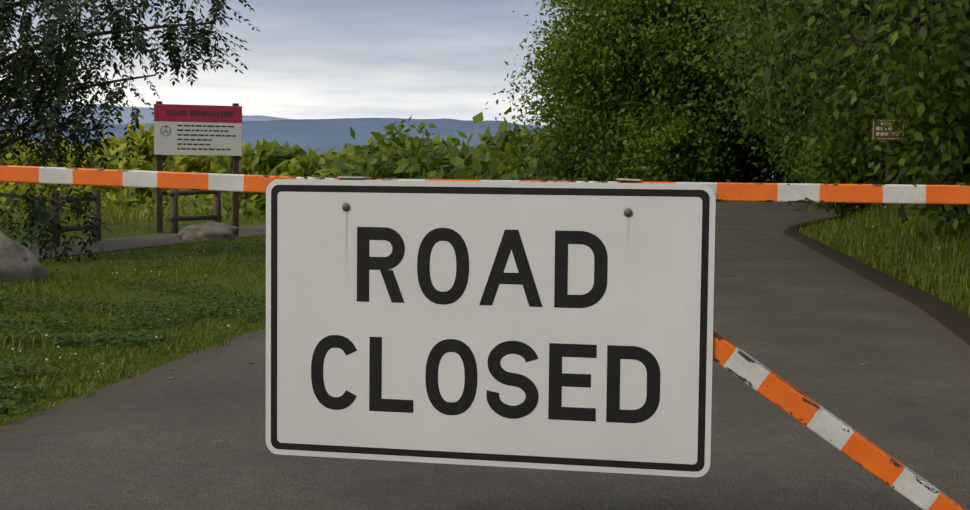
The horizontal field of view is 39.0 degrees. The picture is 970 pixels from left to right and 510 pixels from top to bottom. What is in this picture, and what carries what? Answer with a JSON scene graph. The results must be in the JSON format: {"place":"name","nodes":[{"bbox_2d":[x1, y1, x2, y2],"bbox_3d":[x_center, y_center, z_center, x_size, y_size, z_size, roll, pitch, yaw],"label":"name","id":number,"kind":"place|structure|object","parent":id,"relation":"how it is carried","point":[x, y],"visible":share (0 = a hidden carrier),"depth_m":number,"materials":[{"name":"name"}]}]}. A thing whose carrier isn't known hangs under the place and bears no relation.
{"place":"outdoors","nodes":[
{"label":"outdoors","id":0,"kind":"place"},
{"bbox_2d":[0,165,370,192],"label":"gate arm","id":1,"kind":"object","parent":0,"point":[145,179],"visible":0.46,"depth_m":3.84},
{"bbox_2d":[0,104,542,127],"bbox_3d":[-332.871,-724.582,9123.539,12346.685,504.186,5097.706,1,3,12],"label":"mountain ridge","id":2,"kind":"structure","parent":0,"point":[146,115],"depth_m":8656.91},
{"bbox_2d":[0,0,614,126],"label":"sky","id":3,"kind":"structure","parent":0,"point":[307,59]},
{"bbox_2d":[0,118,772,177],"bbox_3d":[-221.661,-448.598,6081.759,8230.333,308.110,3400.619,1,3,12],"label":"mountain ridge","id":4,"kind":"structure","parent":0,"point":[324,135],"depth_m":5653.03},
{"bbox_2d":[0,201,969,425],"bbox_3d":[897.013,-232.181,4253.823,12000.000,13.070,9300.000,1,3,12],"label":"terrain","id":5,"kind":"structure","parent":0,"point":[187,295],"depth_m":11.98,"materials":[{"name":"green plant"}]},
{"bbox_2d":[0,231,48,283],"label":"boulder","id":6,"kind":"object","parent":5,"relation":"on","point":[19,263],"visible":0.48,"depth_m":12.33,"materials":[{"name":"stone"}]},
{"bbox_2d":[0,128,60,187],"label":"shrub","id":7,"kind":"object","parent":5,"relation":"on","point":[8,134],"depth_m":236.19,"materials":[{"name":"green plant"}]},
{"bbox_2d":[0,185,70,215],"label":"shrub","id":8,"kind":"object","parent":5,"relation":"on","point":[4,198],"visible":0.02,"depth_m":76.18,"materials":[{"name":"green plant"}]},
{"bbox_2d":[0,161,90,215],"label":"shrub","id":9,"kind":"object","parent":5,"relation":"on","point":[20,186],"depth_m":77.44,"materials":[{"name":"green plant"}]},
{"bbox_2d":[0,135,135,191],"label":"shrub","id":10,"kind":"object","parent":5,"relation":"on","point":[63,141],"depth_m":236.16,"materials":[{"name":"green plant"}]},
{"bbox_2d":[0,139,139,217],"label":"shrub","id":11,"kind":"object","parent":5,"relation":"on","point":[113,162],"visible":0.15,"depth_m":204.06,"materials":[{"name":"green plant"}]},
{"bbox_2d":[83,199,117,217],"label":"shrub","id":12,"kind":"object","parent":5,"relation":"on","point":[104,203],"depth_m":78.54,"materials":[{"name":"green plant"}]},
{"bbox_2d":[82,129,145,206],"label":"shrub","id":13,"kind":"object","parent":5,"relation":"on","point":[113,143],"visible":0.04,"depth_m":299.20,"materials":[{"name":"green plant"}]},
{"bbox_2d":[86,188,151,213],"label":"shrub","id":14,"kind":"object","parent":5,"relation":"on","point":[122,199],"visible":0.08,"depth_m":116.68,"materials":[{"name":"green plant"}]},
{"bbox_2d":[0,0,259,262],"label":"overhanging tree","id":15,"kind":"object","parent":5,"relation":"on","point":[28,64],"visible":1,"depth_m":16.55,"materials":[{"name":"green plant"}]},
{"bbox_2d":[0,198,260,231],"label":"pasture grass","id":16,"kind":"structure","parent":5,"relation":"on","point":[105,215],"depth_m":28.59,"materials":[{"name":"green plant"}]},
{"bbox_2d":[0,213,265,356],"bbox_3d":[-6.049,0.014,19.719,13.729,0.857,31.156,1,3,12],"label":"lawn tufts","id":17,"kind":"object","parent":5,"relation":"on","point":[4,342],"visible":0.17,"depth_m":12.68,"materials":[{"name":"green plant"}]},
{"bbox_2d":[0,218,265,424],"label":"lawn clover","id":18,"kind":"object","parent":5,"relation":"on","point":[28,335],"visible":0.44,"depth_m":9.87,"materials":[{"name":"green plant"}]},
{"bbox_2d":[104,110,173,208],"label":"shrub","id":19,"kind":"object","parent":5,"relation":"on","point":[144,156],"visible":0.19,"depth_m":264.95,"materials":[{"name":"green plant"}]},
{"bbox_2d":[24,224,265,258],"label":"footpath","id":20,"kind":"structure","parent":5,"relation":"on","point":[113,244],"depth_m":20.29,"materials":[{"name":"grey asphalt"}]},
{"bbox_2d":[48,189,100,245],"bbox_3d":[-5.933,-0.403,19.890,0.155,1.091,1.899,1,3,4],"label":"rail fence","id":21,"kind":"object","parent":20,"relation":"on","point":[96,202],"visible":0.42,"depth_m":20.30,"materials":[{"name":"brown wood"}]},
{"bbox_2d":[168,189,221,232],"bbox_3d":[-5.110,-0.681,24.243,0.154,1.159,1.770,2,3,17],"label":"rail fence","id":22,"kind":"object","parent":20,"relation":"on","point":[174,218],"visible":0.65,"depth_m":23.91,"materials":[{"name":"brown wood"}]},
{"bbox_2d":[120,197,184,216],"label":"shrub","id":23,"kind":"object","parent":5,"relation":"on","point":[145,206],"visible":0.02,"depth_m":112.58,"materials":[{"name":"green plant"}]},
{"bbox_2d":[152,155,202,204],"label":"shrub","id":24,"kind":"object","parent":5,"relation":"on","point":[168,161],"depth_m":274.37,"materials":[{"name":"green plant"}]},
{"bbox_2d":[147,146,244,215],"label":"shrub","id":25,"kind":"object","parent":5,"relation":"on","point":[192,163],"visible":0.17,"depth_m":262.09,"materials":[{"name":"green plant"}]},
{"bbox_2d":[150,191,244,218],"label":"shrub","id":26,"kind":"object","parent":5,"relation":"on","point":[201,201],"depth_m":75.25,"materials":[{"name":"green plant"}]},
{"bbox_2d":[154,101,241,232],"bbox_3d":[-5.045,-1.387,24.099,1.531,2.585,0.140,-1,4,-21],"label":"information sign","id":27,"kind":"object","parent":5,"relation":"on","point":[206,130],"visible":0.92,"depth_m":23.98,"materials":[{"name":"grey metal"}]},
{"bbox_2d":[177,222,238,240],"bbox_3d":[-4.353,-0.356,21.637,0.995,0.337,0.891,1,3,12],"label":"flat boulder","id":28,"kind":"object","parent":5,"relation":"on","point":[208,231],"visible":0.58,"depth_m":21.34,"materials":[{"name":"stone"}]},
{"bbox_2d":[181,191,255,214],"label":"shrub","id":29,"kind":"object","parent":5,"relation":"on","point":[229,198],"depth_m":110.60,"materials":[{"name":"green plant"}]},
{"bbox_2d":[178,194,265,219],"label":"shrub","id":30,"kind":"object","parent":5,"relation":"on","point":[250,206],"depth_m":105.15,"materials":[{"name":"green plant"}]},
{"bbox_2d":[201,142,261,214],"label":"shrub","id":31,"kind":"object","parent":5,"relation":"on","point":[226,163],"visible":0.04,"depth_m":258.07,"materials":[{"name":"green plant"}]},
{"bbox_2d":[218,138,312,219],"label":"shrub","id":32,"kind":"object","parent":5,"relation":"on","point":[261,160],"visible":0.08,"depth_m":237.40,"materials":[{"name":"green plant"}]},
{"bbox_2d":[240,140,340,218],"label":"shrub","id":33,"kind":"object","parent":5,"relation":"on","point":[283,158],"visible":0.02,"depth_m":237.89,"materials":[{"name":"green plant"}]},
{"bbox_2d":[261,142,391,216],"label":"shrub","id":34,"kind":"object","parent":5,"relation":"on","point":[298,166],"visible":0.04,"depth_m":226.03,"materials":[{"name":"green plant"}]},
{"bbox_2d":[316,145,412,176],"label":"shrub","id":35,"kind":"object","parent":5,"relation":"on","point":[381,154],"depth_m":232.77,"materials":[{"name":"green plant"}]},
{"bbox_2d":[361,142,402,154],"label":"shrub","id":36,"kind":"object","parent":5,"relation":"on","point":[367,147],"depth_m":258.73,"materials":[{"name":"green plant"}]},
{"bbox_2d":[313,115,464,179],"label":"shrub","id":37,"kind":"object","parent":5,"relation":"on","point":[371,165],"visible":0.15,"depth_m":142.73,"materials":[{"name":"green plant"}]},
{"bbox_2d":[390,129,472,153],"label":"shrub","id":38,"kind":"object","parent":5,"relation":"on","point":[446,142],"depth_m":291.56,"materials":[{"name":"green plant"}]},
{"bbox_2d":[321,111,549,180],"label":"shrub","id":39,"kind":"object","parent":5,"relation":"on","point":[479,167],"visible":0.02,"depth_m":95.64,"materials":[{"name":"green plant"}]},
{"bbox_2d":[370,123,516,179],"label":"shrub","id":40,"kind":"object","parent":5,"relation":"on","point":[418,164],"visible":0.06,"depth_m":107.22,"materials":[{"name":"green plant"}]},
{"bbox_2d":[446,133,485,157],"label":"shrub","id":41,"kind":"object","parent":5,"relation":"on","point":[469,138],"depth_m":220.42,"materials":[{"name":"green plant"}]},
{"bbox_2d":[11,204,952,388],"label":"meadow flowers","id":42,"kind":"object","parent":5,"relation":"on","point":[58,347],"visible":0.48,"depth_m":8.98,"materials":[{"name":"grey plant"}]},
{"bbox_2d":[0,201,969,509],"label":"road","id":43,"kind":"structure","parent":5,"relation":"on","point":[142,441],"depth_m":5.47,"materials":[{"name":"grey asphalt"}]},
{"bbox_2d":[167,260,934,452],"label":"road leaf litter","id":44,"kind":"object","parent":43,"relation":"on","point":[731,276],"visible":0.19,"depth_m":7.64,"materials":[{"name":"brown plant"}]},
{"bbox_2d":[419,106,588,179],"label":"shrub","id":45,"kind":"object","parent":5,"relation":"on","point":[503,145],"visible":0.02,"depth_m":103.88,"materials":[{"name":"green plant"}]},
{"bbox_2d":[472,126,539,155],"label":"shrub","id":46,"kind":"object","parent":5,"relation":"on","point":[479,147],"depth_m":218.58,"materials":[{"name":"green plant"}]},
{"bbox_2d":[475,130,562,175],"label":"shrub","id":47,"kind":"object","parent":5,"relation":"on","point":[500,161],"depth_m":120.22,"materials":[{"name":"green plant"}]},
{"bbox_2d":[522,143,577,175],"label":"bush","id":48,"kind":"object","parent":5,"relation":"on","point":[540,156],"visible":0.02,"depth_m":107.12,"materials":[{"name":"green plant"}]},
{"bbox_2d":[486,1,773,182],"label":"forest tree","id":49,"kind":"object","parent":5,"relation":"on","point":[567,172],"visible":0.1,"depth_m":85.06,"materials":[{"name":"green plant"}]},
{"bbox_2d":[512,0,785,181],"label":"forest tree","id":50,"kind":"object","parent":5,"relation":"on","point":[632,62],"visible":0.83,"depth_m":69.87,"materials":[{"name":"green plant"}]},
{"bbox_2d":[612,105,739,182],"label":"bank shrub","id":51,"kind":"object","parent":5,"relation":"on","point":[674,155],"visible":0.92,"depth_m":65.83,"materials":[{"name":"green plant"}]},
{"bbox_2d":[614,1,777,182],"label":"forest tree","id":52,"kind":"object","parent":5,"relation":"on","point":[747,166],"depth_m":98.98,"materials":[{"name":"green plant"}]},
{"bbox_2d":[694,112,747,182],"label":"bank shrub","id":53,"kind":"object","parent":5,"relation":"on","point":[731,144],"depth_m":82.31,"materials":[{"name":"green plant"}]},
{"bbox_2d":[705,7,793,182],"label":"forest tree","id":54,"kind":"object","parent":5,"relation":"on","point":[758,169],"depth_m":90.04,"materials":[{"name":"green plant"}]},
{"bbox_2d":[693,1,808,181],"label":"forest tree","id":55,"kind":"object","parent":5,"relation":"on","point":[777,135],"depth_m":66.78,"materials":[{"name":"green plant"}]},
{"bbox_2d":[724,1,817,179],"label":"forest tree","id":56,"kind":"object","parent":5,"relation":"on","point":[772,111],"depth_m":57.84,"materials":[{"name":"green plant"}]},
{"bbox_2d":[675,0,880,207],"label":"forest tree","id":57,"kind":"object","parent":5,"relation":"on","point":[759,102],"visible":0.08,"depth_m":47.69,"materials":[{"name":"green plant"}]},
{"bbox_2d":[768,122,805,182],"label":"bank shrub","id":58,"kind":"object","parent":5,"relation":"on","point":[787,180],"visible":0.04,"depth_m":76.53,"materials":[{"name":"green plant"}]},
{"bbox_2d":[634,0,969,153],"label":"forest tree","id":59,"kind":"object","parent":5,"relation":"on","point":[930,13],"visible":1,"depth_m":13.60,"materials":[{"name":"green plant"}]},
{"bbox_2d":[638,0,969,182],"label":"forest tree","id":60,"kind":"object","parent":5,"relation":"on","point":[827,88],"visible":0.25,"depth_m":29.97,"materials":[{"name":"green plant"}]},
{"bbox_2d":[768,116,842,204],"bbox_3d":[14.211,-3.812,53.493,5.594,4.878,6.160,-2,4,-34],"label":"bank shrub","id":61,"kind":"object","parent":5,"relation":"on","point":[800,161],"depth_m":53.63,"materials":[{"name":"green plant"}]},
{"bbox_2d":[682,0,969,183],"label":"forest tree","id":62,"kind":"object","parent":5,"relation":"on","point":[811,9],"visible":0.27,"depth_m":21.84,"materials":[{"name":"green plant"}]},
{"bbox_2d":[708,0,969,173],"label":"forest tree","id":63,"kind":"object","parent":5,"relation":"on","point":[800,87],"visible":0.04,"depth_m":39.20,"materials":[{"name":"green plant"}]},
{"bbox_2d":[780,66,920,219],"bbox_3d":[9.950,-2.650,34.856,4.577,4.388,5.017,4,5,42],"label":"bank shrub","id":64,"kind":"object","parent":5,"relation":"on","point":[833,164],"visible":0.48,"depth_m":34.44,"materials":[{"name":"green plant"}]},
{"bbox_2d":[793,124,919,210],"bbox_3d":[12.680,-3.011,43.568,5.597,4.353,4.996,1,3,12],"label":"bank shrub","id":65,"kind":"object","parent":5,"relation":"on","point":[804,160],"depth_m":44.32,"materials":[{"name":"green plant"}]},
{"bbox_2d":[784,208,969,344],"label":"road verge","id":66,"kind":"structure","parent":5,"relation":"on","point":[955,321],"depth_m":12.76,"materials":[{"name":"soil"}]},
{"bbox_2d":[796,203,969,318],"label":"bank grass","id":67,"kind":"structure","parent":5,"relation":"on","point":[951,290],"depth_m":17.95,"materials":[{"name":"green plant"}]},
{"bbox_2d":[871,118,904,212],"bbox_3d":[8.002,-1.637,27.268,0.636,2.208,0.060,2,3,18],"label":"small sign","id":68,"kind":"object","parent":5,"relation":"on","point":[877,130],"visible":0.42,"depth_m":27.23,"materials":[{"name":"brown wood"}]},
{"bbox_2d":[807,9,969,249],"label":"bank shrub","id":69,"kind":"object","parent":5,"relation":"on","point":[951,131],"visible":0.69,"depth_m":18.05,"materials":[{"name":"green plant"}]},
{"bbox_2d":[814,19,969,204],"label":"bank shrub","id":70,"kind":"object","parent":5,"relation":"on","point":[890,158],"visible":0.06,"depth_m":25.84,"materials":[{"name":"green plant"}]},
{"bbox_2d":[376,179,969,204],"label":"gate arm","id":71,"kind":"object","parent":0,"point":[855,193],"visible":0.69,"depth_m":3.46},
{"bbox_2d":[713,329,966,509],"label":"gate brace","id":72,"kind":"object","parent":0,"point":[833,430],"visible":0.54,"depth_m":3.50,"materials":[{"name":"orange metal"}]},
{"bbox_3d":[-0.877,0.358,3.882,4.996,1.532,0.112,1,3,12],"label":"gate","id":73,"kind":"object","parent":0,"visible":0},
{"bbox_2d":[337,176,642,181],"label":"sign brackets","id":74,"kind":"object","parent":73,"relation":"attached to","point":[632,180],"visible":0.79,"depth_m":3.62,"materials":[{"name":"silver metal"}]},
{"bbox_2d":[266,179,715,476],"bbox_3d":[-0.008,0.185,3.662,1.219,0.762,0.020,1,3,12],"label":"road closed sign","id":75,"kind":"object","parent":73,"relation":"attached to","point":[554,325],"visible":1,"depth_m":3.65,"materials":[{"name":"metal"}]}
]}

